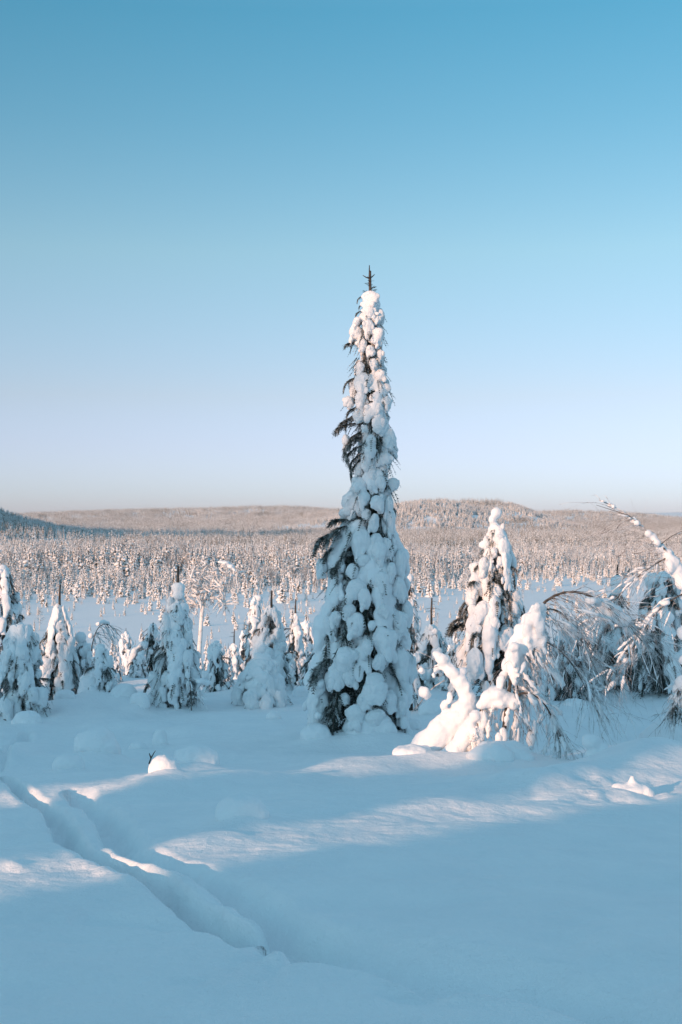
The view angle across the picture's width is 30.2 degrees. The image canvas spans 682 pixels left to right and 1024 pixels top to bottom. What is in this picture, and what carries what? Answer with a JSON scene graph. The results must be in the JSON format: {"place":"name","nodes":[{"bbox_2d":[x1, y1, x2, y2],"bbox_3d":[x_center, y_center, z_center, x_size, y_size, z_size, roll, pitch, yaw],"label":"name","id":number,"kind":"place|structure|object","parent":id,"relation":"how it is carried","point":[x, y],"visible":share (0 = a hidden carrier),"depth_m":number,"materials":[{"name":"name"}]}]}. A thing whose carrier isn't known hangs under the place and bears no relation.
{"place":"outdoors","nodes":[
{"label":"outdoors","id":0,"kind":"place"},
{"bbox_2d":[0,503,681,1023],"bbox_3d":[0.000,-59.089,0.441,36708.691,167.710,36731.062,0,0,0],"label":"snow ground","id":1,"kind":"structure","parent":0,"point":[362,879],"depth_m":7.48,"materials":[{"name":"snow"}]},
{"bbox_2d":[0,564,24,653],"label":"snowy spruce","id":2,"kind":"object","parent":1,"relation":"on","point":[11,607],"visible":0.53,"depth_m":30.75,"materials":[{"name":"white plant"}]},
{"bbox_2d":[14,574,27,597],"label":"bog birch","id":3,"kind":"object","parent":1,"relation":"on","point":[22,578],"visible":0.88,"depth_m":327.32,"materials":[{"name":"grey plant"}]},
{"bbox_2d":[0,622,52,720],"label":"snowy spruce","id":4,"kind":"object","parent":1,"relation":"on","point":[21,663],"visible":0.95,"depth_m":24.98,"materials":[{"name":"white plant"}]},
{"bbox_2d":[11,710,42,723],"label":"snow mound","id":5,"kind":"object","parent":1,"relation":"on","point":[29,716],"visible":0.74,"depth_m":23.85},
{"bbox_2d":[31,571,37,588],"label":"bog spruce","id":6,"kind":"object","parent":1,"relation":"on","point":[34,579],"visible":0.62,"depth_m":355.69,"materials":[{"name":"white plant"}]},
{"bbox_2d":[40,582,45,603],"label":"bog spruce","id":7,"kind":"object","parent":1,"relation":"on","point":[43,597],"visible":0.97,"depth_m":305.93,"materials":[{"name":"white plant"}]},
{"bbox_2d":[41,573,47,593],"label":"bog spruce","id":8,"kind":"object","parent":1,"relation":"on","point":[45,585],"visible":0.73,"depth_m":349.17,"materials":[{"name":"white plant"}]},
{"bbox_2d":[0,507,90,539],"bbox_3d":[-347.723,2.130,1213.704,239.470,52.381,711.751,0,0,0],"label":"hillside forest","id":9,"kind":"object","parent":1,"relation":"on","point":[17,527],"visible":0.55,"depth_m":1048.60,"materials":[{"name":"plant"}]},
{"bbox_2d":[39,585,81,699],"bbox_3d":[-6.194,3.239,27.565,1.134,3.306,1.159,0,-1,45],"label":"snowy spruce","id":10,"kind":"object","parent":1,"relation":"on","point":[60,658],"visible":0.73,"depth_m":27.37,"materials":[{"name":"white plant"}]},
{"bbox_2d":[54,689,75,698],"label":"snow mound","id":11,"kind":"object","parent":1,"relation":"on","point":[65,693],"visible":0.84,"depth_m":26.17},
{"bbox_2d":[65,572,69,591],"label":"bog spruce","id":12,"kind":"object","parent":1,"relation":"on","point":[67,585],"visible":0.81,"depth_m":349.35,"materials":[{"name":"white plant"}]},
{"bbox_2d":[52,753,84,769],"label":"snow mound","id":13,"kind":"object","parent":1,"relation":"on","point":[66,760],"visible":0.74,"depth_m":14.79,"materials":[{"name":"snow"}]},
{"bbox_2d":[68,576,73,594],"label":"bog spruce","id":14,"kind":"object","parent":1,"relation":"on","point":[71,587],"visible":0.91,"depth_m":345.84,"materials":[{"name":"white plant"}]},
{"bbox_2d":[72,575,80,596],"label":"bog spruce","id":15,"kind":"object","parent":1,"relation":"on","point":[77,584],"visible":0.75,"depth_m":334.71,"materials":[{"name":"white plant"}]},
{"bbox_2d":[72,632,93,693],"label":"snowy spruce","id":16,"kind":"object","parent":1,"relation":"on","point":[84,652],"visible":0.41,"depth_m":27.85,"materials":[{"name":"white plant"}]},
{"bbox_2d":[88,575,94,595],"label":"bog spruce","id":17,"kind":"object","parent":1,"relation":"on","point":[91,586],"visible":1,"depth_m":337.79,"materials":[{"name":"grey plant"}]},
{"bbox_2d":[77,667,107,692],"bbox_3d":[-5.283,3.710,27.042,0.603,0.787,0.690,0,-1,-44],"label":"snow mound","id":18,"kind":"object","parent":1,"relation":"on","point":[87,679],"visible":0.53,"depth_m":26.84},
{"bbox_2d":[73,727,120,753],"bbox_3d":[-3.223,3.080,16.706,0.625,0.483,0.478,0,0,0],"label":"snow mound","id":19,"kind":"object","parent":1,"relation":"on","point":[102,739],"visible":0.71,"depth_m":16.55,"materials":[{"name":"snow"}]},
{"bbox_2d":[83,644,117,691],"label":"snowy spruce","id":20,"kind":"object","parent":1,"relation":"on","point":[102,661],"visible":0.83,"depth_m":26.83,"materials":[{"name":"white plant"}]},
{"bbox_2d":[99,583,104,600],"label":"bog spruce","id":21,"kind":"object","parent":1,"relation":"on","point":[101,595],"visible":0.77,"depth_m":318.08,"materials":[{"name":"white plant"}]},
{"bbox_2d":[100,569,104,586],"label":"bog spruce","id":22,"kind":"object","parent":1,"relation":"on","point":[102,578],"visible":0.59,"depth_m":358.91,"materials":[{"name":"white plant"}]},
{"bbox_2d":[104,576,110,597],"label":"bog spruce","id":23,"kind":"object","parent":1,"relation":"on","point":[107,591],"visible":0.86,"depth_m":332.26,"materials":[{"name":"white plant"}]},
{"bbox_2d":[88,620,127,656],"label":"bent birch","id":24,"kind":"object","parent":1,"relation":"on","point":[99,623],"visible":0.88,"depth_m":28.64,"materials":[{"name":"grey wood"}]},
{"bbox_2d":[110,566,115,585],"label":"bog spruce","id":25,"kind":"object","parent":1,"relation":"on","point":[112,580],"visible":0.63,"depth_m":386.95,"materials":[{"name":"white plant"}]},
{"bbox_2d":[111,669,119,684],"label":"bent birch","id":26,"kind":"object","parent":1,"relation":"on","point":[116,675],"visible":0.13,"depth_m":28.25,"materials":[{"name":"white wood"}]},
{"bbox_2d":[113,645,123,680],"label":"snowy spruce","id":27,"kind":"object","parent":1,"relation":"on","point":[117,665],"visible":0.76,"depth_m":32.92,"materials":[{"name":"white plant"}]},
{"bbox_2d":[119,573,124,596],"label":"bog spruce","id":28,"kind":"object","parent":1,"relation":"on","point":[121,590],"visible":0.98,"depth_m":333.52,"materials":[{"name":"white plant"}]},
{"bbox_2d":[110,683,136,696],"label":"snow mound","id":29,"kind":"object","parent":1,"relation":"on","point":[124,690],"visible":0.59,"depth_m":26.63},
{"bbox_2d":[121,651,129,674],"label":"snowy spruce","id":30,"kind":"object","parent":1,"relation":"on","point":[124,657],"visible":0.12,"depth_m":35.81,"materials":[{"name":"white plant"}]},
{"bbox_2d":[119,631,133,658],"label":"snowy spruce","id":31,"kind":"object","parent":1,"relation":"on","point":[128,642],"visible":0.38,"depth_m":54.78,"materials":[{"name":"white plant"}]},
{"bbox_2d":[125,578,130,598],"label":"bog spruce","id":32,"kind":"object","parent":1,"relation":"on","point":[128,593],"visible":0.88,"depth_m":325.17,"materials":[{"name":"white plant"}]},
{"bbox_2d":[127,654,148,677],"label":"snowy spruce","id":33,"kind":"object","parent":1,"relation":"on","point":[137,668],"visible":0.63,"depth_m":33.85,"materials":[{"name":"white plant"}]},
{"bbox_2d":[129,742,147,748],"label":"snow mound","id":34,"kind":"object","parent":1,"relation":"on","point":[137,745],"visible":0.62,"depth_m":19.29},
{"bbox_2d":[130,692,149,708],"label":"snow mound","id":35,"kind":"object","parent":1,"relation":"on","point":[141,699],"visible":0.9,"depth_m":26.16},
{"bbox_2d":[138,577,143,598],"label":"bog spruce","id":36,"kind":"object","parent":1,"relation":"on","point":[140,593],"visible":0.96,"depth_m":327.39,"materials":[{"name":"white plant"}]},
{"bbox_2d":[124,622,160,674],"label":"snowy spruce","id":37,"kind":"object","parent":1,"relation":"on","point":[149,642],"visible":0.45,"depth_m":34.81,"materials":[{"name":"white plant"}]},
{"bbox_2d":[154,582,160,599],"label":"bog spruce","id":38,"kind":"object","parent":1,"relation":"on","point":[156,595],"visible":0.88,"depth_m":321.54,"materials":[{"name":"white plant"}]},
{"bbox_2d":[156,592,160,608],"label":"bog spruce","id":39,"kind":"object","parent":1,"relation":"on","point":[158,603],"visible":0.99,"depth_m":289.44,"materials":[{"name":"white plant"}]},
{"bbox_2d":[152,729,167,744],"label":"snow mound","id":40,"kind":"object","parent":1,"relation":"on","point":[159,735],"visible":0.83,"depth_m":19.60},
{"bbox_2d":[160,575,167,595],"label":"bog spruce","id":41,"kind":"object","parent":1,"relation":"on","point":[164,589],"visible":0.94,"depth_m":340.56,"materials":[{"name":"white plant"}]},
{"bbox_2d":[148,755,180,772],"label":"snow mound","id":42,"kind":"object","parent":1,"relation":"on","point":[159,762],"visible":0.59,"depth_m":13.26,"materials":[{"name":"snow"}]},
{"bbox_2d":[143,566,203,708],"bbox_3d":[-3.565,3.020,27.052,1.251,3.713,1.326,0,-1,37],"label":"snowy spruce","id":43,"kind":"object","parent":1,"relation":"on","point":[176,655],"visible":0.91,"depth_m":26.81,"materials":[{"name":"white plant"}]},
{"bbox_2d":[171,568,175,584],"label":"bog spruce","id":44,"kind":"object","parent":1,"relation":"on","point":[173,576],"visible":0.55,"depth_m":380.55,"materials":[{"name":"white plant"}]},
{"bbox_2d":[180,669,210,710],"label":"frosty sapling","id":45,"kind":"object","parent":1,"relation":"on","point":[202,682],"visible":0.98,"depth_m":26.51,"materials":[{"name":"white wood"}]},
{"bbox_2d":[174,744,219,764],"bbox_3d":[-1.695,2.909,14.906,0.550,0.353,0.439,0,0,0],"label":"snow mound","id":46,"kind":"object","parent":1,"relation":"on","point":[198,753],"visible":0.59,"depth_m":14.77,"materials":[{"name":"snow"}]},
{"bbox_2d":[199,658,203,677],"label":"snowy spruce","id":47,"kind":"object","parent":1,"relation":"on","point":[201,665],"visible":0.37,"depth_m":33.92,"materials":[{"name":"white plant"}]},
{"bbox_2d":[203,649,208,670],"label":"snowy spruce","id":48,"kind":"object","parent":1,"relation":"on","point":[206,661],"visible":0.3,"depth_m":37.92,"materials":[{"name":"white plant"}]},
{"bbox_2d":[176,552,245,655],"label":"white birch","id":49,"kind":"object","parent":1,"relation":"on","point":[200,591],"visible":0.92,"depth_m":47.85,"materials":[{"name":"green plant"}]},
{"bbox_2d":[201,640,232,691],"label":"snowy spruce","id":50,"kind":"object","parent":1,"relation":"on","point":[216,673],"visible":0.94,"depth_m":30.84,"materials":[{"name":"white plant"}]},
{"bbox_2d":[223,643,234,686],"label":"snowy spruce","id":51,"kind":"object","parent":1,"relation":"on","point":[230,672],"visible":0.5,"depth_m":31.91,"materials":[{"name":"white plant"}]},
{"bbox_2d":[228,629,246,678],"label":"snowy spruce","id":52,"kind":"object","parent":1,"relation":"on","point":[238,662],"visible":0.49,"depth_m":35.83,"materials":[{"name":"white plant"}]},
{"bbox_2d":[215,793,269,820],"bbox_3d":[-0.728,2.218,9.342,0.405,0.258,0.317,0,0,0],"label":"snow mound","id":53,"kind":"object","parent":1,"relation":"on","point":[241,804],"visible":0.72,"depth_m":9.23,"materials":[{"name":"snow"}]},
{"bbox_2d":[238,630,246,660],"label":"snowy spruce","id":54,"kind":"object","parent":1,"relation":"on","point":[242,640],"visible":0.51,"depth_m":54.88,"materials":[{"name":"white plant"}]},
{"bbox_2d":[240,576,249,593],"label":"bog spruce","id":55,"kind":"object","parent":1,"relation":"on","point":[244,587],"visible":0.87,"depth_m":347.94,"materials":[{"name":"white plant"}]},
{"bbox_2d":[247,567,251,583],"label":"bog spruce","id":56,"kind":"object","parent":1,"relation":"on","point":[250,573],"visible":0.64,"depth_m":404.43,"materials":[{"name":"white plant"}]},
{"bbox_2d":[241,595,262,662],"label":"snowy spruce","id":57,"kind":"object","parent":1,"relation":"on","point":[256,603],"visible":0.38,"depth_m":36.84,"materials":[{"name":"white plant"}]},
{"bbox_2d":[250,567,254,588],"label":"bog spruce","id":58,"kind":"object","parent":1,"relation":"on","point":[252,579],"visible":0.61,"depth_m":377.39,"materials":[{"name":"white plant"}]},
{"bbox_2d":[253,569,258,590],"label":"bog spruce","id":59,"kind":"object","parent":1,"relation":"on","point":[255,580],"visible":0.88,"depth_m":363.40,"materials":[{"name":"white plant"}]},
{"bbox_2d":[231,653,291,709],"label":"snowy spruce","id":60,"kind":"object","parent":1,"relation":"on","point":[259,683],"visible":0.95,"depth_m":27.37,"materials":[{"name":"white plant"}]},
{"bbox_2d":[264,565,270,585],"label":"bog spruce","id":61,"kind":"object","parent":1,"relation":"on","point":[267,580],"visible":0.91,"depth_m":391.24,"materials":[{"name":"white plant"}]},
{"bbox_2d":[244,590,294,690],"bbox_3d":[-1.736,3.517,29.980,1.298,3.316,1.366,0,0,-27],"label":"snowy spruce","id":62,"kind":"object","parent":1,"relation":"on","point":[269,638],"visible":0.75,"depth_m":29.76,"materials":[{"name":"white plant"}]},
{"bbox_2d":[266,711,281,718],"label":"snow mound","id":63,"kind":"object","parent":1,"relation":"on","point":[273,714],"visible":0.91,"depth_m":23.93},
{"bbox_2d":[276,577,286,602],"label":"bog spruce","id":64,"kind":"object","parent":1,"relation":"on","point":[282,596],"visible":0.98,"depth_m":310.53,"materials":[{"name":"white plant"}]},
{"bbox_2d":[292,575,295,591],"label":"bog spruce","id":65,"kind":"object","parent":1,"relation":"on","point":[294,586],"visible":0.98,"depth_m":358.60,"materials":[{"name":"white plant"}]},
{"bbox_2d":[284,599,307,684],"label":"snowy spruce","id":66,"kind":"object","parent":1,"relation":"on","point":[296,648],"visible":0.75,"depth_m":32.79,"materials":[{"name":"white plant"}]},
{"bbox_2d":[296,575,301,592],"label":"bog spruce","id":67,"kind":"object","parent":1,"relation":"on","point":[298,586],"visible":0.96,"depth_m":352.19,"materials":[{"name":"white plant"}]},
{"bbox_2d":[291,686,308,696],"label":"snow mound","id":68,"kind":"object","parent":1,"relation":"on","point":[300,691],"visible":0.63,"depth_m":28.80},
{"bbox_2d":[296,666,305,685],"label":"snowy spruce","id":69,"kind":"object","parent":1,"relation":"on","point":[300,676],"visible":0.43,"depth_m":31.92,"materials":[{"name":"white plant"}]},
{"bbox_2d":[298,649,314,685],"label":"snowy spruce","id":70,"kind":"object","parent":1,"relation":"on","point":[306,664],"visible":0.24,"depth_m":29.41,"materials":[{"name":"white plant"}]},
{"bbox_2d":[304,642,308,658],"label":"snowy spruce","id":71,"kind":"object","parent":1,"relation":"on","point":[305,651],"visible":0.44,"depth_m":43.90,"materials":[{"name":"white plant"}]},
{"bbox_2d":[300,616,313,653],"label":"snowy spruce","id":72,"kind":"object","parent":1,"relation":"on","point":[307,630],"visible":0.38,"depth_m":54.76,"materials":[{"name":"white plant"}]},
{"bbox_2d":[305,571,311,590],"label":"bog spruce","id":73,"kind":"object","parent":1,"relation":"on","point":[308,580],"visible":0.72,"depth_m":362.28,"materials":[{"name":"white plant"}]},
{"bbox_2d":[300,723,331,739],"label":"snow mound","id":74,"kind":"object","parent":1,"relation":"on","point":[314,731],"visible":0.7,"depth_m":20.61,"materials":[{"name":"snow"}]},
{"bbox_2d":[0,534,681,646],"bbox_3d":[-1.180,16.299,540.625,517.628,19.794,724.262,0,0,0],"label":"snowy forest","id":75,"kind":"object","parent":1,"relation":"on","point":[411,558],"visible":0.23,"depth_m":476.66,"materials":[{"name":"snow"}]},
{"bbox_2d":[14,497,681,548],"bbox_3d":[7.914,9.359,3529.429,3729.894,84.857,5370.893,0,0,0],"label":"hill forest","id":76,"kind":"object","parent":1,"relation":"on","point":[226,528],"visible":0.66,"depth_m":2036.39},
{"bbox_2d":[302,265,418,735],"bbox_3d":[0.345,0.328,21.528,2.023,9.063,1.911,0,0,0],"label":"snowy spruce","id":77,"kind":"object","parent":1,"relation":"on","point":[363,661],"visible":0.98,"depth_m":21.13,"materials":[{"name":"white plant"}]},
{"bbox_2d":[342,711,396,733],"bbox_3d":[0.476,3.542,20.963,0.914,0.577,0.720,0,0,0],"label":"snow mound","id":78,"kind":"object","parent":1,"relation":"on","point":[387,725],"visible":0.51,"depth_m":20.70,"materials":[{"name":"snow"}]},
{"bbox_2d":[392,744,431,754],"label":"snow mound","id":79,"kind":"object","parent":1,"relation":"on","point":[407,749],"visible":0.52,"depth_m":16.75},
{"bbox_2d":[409,718,420,729],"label":"snow mound","id":80,"kind":"object","parent":1,"relation":"on","point":[414,723],"visible":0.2,"depth_m":22.03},
{"bbox_2d":[411,571,418,591],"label":"bog birch","id":81,"kind":"object","parent":1,"relation":"on","point":[414,578],"visible":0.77,"depth_m":359.30,"materials":[{"name":"grey plant"}]},
{"bbox_2d":[407,574,424,710],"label":"snowy spruce","id":82,"kind":"object","parent":1,"relation":"on","point":[415,628],"visible":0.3,"depth_m":26.89,"materials":[{"name":"white plant"}]},
{"bbox_2d":[416,572,424,592],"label":"bog spruce","id":83,"kind":"object","parent":1,"relation":"on","point":[419,587],"visible":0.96,"depth_m":354.87,"materials":[{"name":"white plant"}]},
{"bbox_2d":[424,577,434,596],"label":"bog spruce","id":84,"kind":"object","parent":1,"relation":"on","point":[430,591],"visible":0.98,"depth_m":334.93,"materials":[{"name":"white plant"}]},
{"bbox_2d":[416,598,448,687],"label":"snowy spruce","id":85,"kind":"object","parent":1,"relation":"on","point":[432,634],"visible":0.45,"depth_m":32.71,"materials":[{"name":"white plant"}]},
{"bbox_2d":[418,698,450,714],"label":"snow mound","id":86,"kind":"object","parent":1,"relation":"on","point":[430,706],"visible":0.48,"depth_m":25.27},
{"bbox_2d":[411,650,476,751],"bbox_3d":[1.335,2.738,17.428,1.160,1.656,0.650,0,0,0],"label":"fallen birch","id":87,"kind":"object","parent":1,"relation":"on","point":[446,730],"visible":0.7,"depth_m":17.41,"materials":[{"name":"white plant"}]},
{"bbox_2d":[436,643,458,690],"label":"snowy spruce","id":88,"kind":"object","parent":1,"relation":"on","point":[451,653],"visible":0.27,"depth_m":31.84,"materials":[{"name":"white plant"}]},
{"bbox_2d":[453,632,459,644],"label":"snowy spruce","id":89,"kind":"object","parent":1,"relation":"on","point":[456,639],"visible":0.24,"depth_m":69.88,"materials":[{"name":"white plant"}]},
{"bbox_2d":[444,507,531,699],"bbox_3d":[3.252,2.372,27.492,2.053,4.946,2.030,0,0,0],"label":"snowy spruce","id":90,"kind":"object","parent":1,"relation":"on","point":[494,608],"visible":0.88,"depth_m":27.14,"materials":[{"name":"white plant"}]},
{"bbox_2d":[466,740,534,761],"bbox_3d":[2.064,3.162,16.450,0.806,0.373,0.742,0,-1,-31],"label":"snow mound","id":91,"kind":"object","parent":1,"relation":"on","point":[504,751],"visible":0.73,"depth_m":16.25,"materials":[{"name":"snow"}]},
{"bbox_2d":[532,666,543,684],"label":"snowy spruce","id":92,"kind":"object","parent":1,"relation":"on","point":[542,682],"visible":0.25,"depth_m":33.89,"materials":[{"name":"white plant"}]},
{"bbox_2d":[543,664,548,696],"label":"snowy spruce","id":93,"kind":"object","parent":1,"relation":"on","point":[545,692],"visible":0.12,"depth_m":30.90,"materials":[{"name":"white plant"}]},
{"bbox_2d":[546,628,593,700],"bbox_3d":[5.465,3.853,29.999,1.212,2.573,1.344,0,0,0],"label":"snowy spruce","id":94,"kind":"object","parent":1,"relation":"on","point":[554,696],"visible":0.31,"depth_m":29.72,"materials":[{"name":"white plant"}]},
{"bbox_2d":[466,573,681,759],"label":"bent birch","id":95,"kind":"object","parent":1,"relation":"on","point":[527,637],"visible":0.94,"depth_m":17.10,"materials":[{"name":"snow"},{"name":"twig"},{"name":"birch bark"}]},
{"bbox_2d":[571,567,576,584],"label":"bog spruce","id":96,"kind":"object","parent":1,"relation":"on","point":[573,581],"visible":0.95,"depth_m":400.85,"materials":[{"name":"white plant"}]},
{"bbox_2d":[561,698,587,705],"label":"snow mound","id":97,"kind":"object","parent":1,"relation":"on","point":[576,701],"visible":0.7,"depth_m":26.40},
{"bbox_2d":[582,734,608,756],"bbox_3d":[3.170,2.980,15.754,0.341,0.424,0.222,0,0,0],"label":"snow mound","id":98,"kind":"object","parent":1,"relation":"on","point":[592,743],"visible":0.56,"depth_m":15.68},
{"bbox_2d":[597,567,603,584],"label":"bog spruce","id":99,"kind":"object","parent":1,"relation":"on","point":[599,576],"visible":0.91,"depth_m":399.94,"materials":[{"name":"white plant"}]},
{"bbox_2d":[587,564,644,692],"bbox_3d":[6.721,3.155,30.982,1.466,3.739,1.424,0,0,0],"label":"snowy spruce","id":100,"kind":"object","parent":1,"relation":"on","point":[619,633],"visible":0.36,"depth_m":30.73,"materials":[{"name":"white plant"}]},
{"bbox_2d":[555,494,681,710],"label":"bent birch","id":101,"kind":"object","parent":1,"relation":"on","point":[672,564],"visible":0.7,"depth_m":20.46,"materials":[{"name":"snow"},{"name":"twig"},{"name":"birch bark"}]},
{"bbox_2d":[611,776,654,795],"bbox_3d":[2.712,2.578,11.801,0.389,0.238,0.338,0,0,0],"label":"snow mound","id":102,"kind":"object","parent":1,"relation":"on","point":[632,784],"visible":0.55,"depth_m":11.70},
{"bbox_2d":[628,570,681,698],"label":"snowy spruce","id":103,"kind":"object","parent":1,"relation":"on","point":[675,617],"visible":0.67,"depth_m":28.67,"materials":[{"name":"white plant"}]},
{"bbox_2d":[636,712,681,742],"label":"snow mound","id":104,"kind":"object","parent":1,"relation":"on","point":[650,729],"visible":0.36,"depth_m":18.37,"materials":[{"name":"snow"}]},
{"bbox_2d":[649,626,681,739],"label":"bent birch","id":105,"kind":"object","parent":1,"relation":"on","point":[677,698],"visible":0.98,"depth_m":16.75,"materials":[{"name":"white wood"}]},
{"bbox_2d":[666,706,681,725],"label":"dark sprig","id":106,"kind":"object","parent":105,"relation":"attached to","point":[672,711],"visible":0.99,"depth_m":16.68,"materials":[{"name":"plant"}]},
{"bbox_2d":[0,0,681,513],"label":"sky","id":107,"kind":"structure","parent":0,"point":[198,198],"materials":[{"name":"blue"}]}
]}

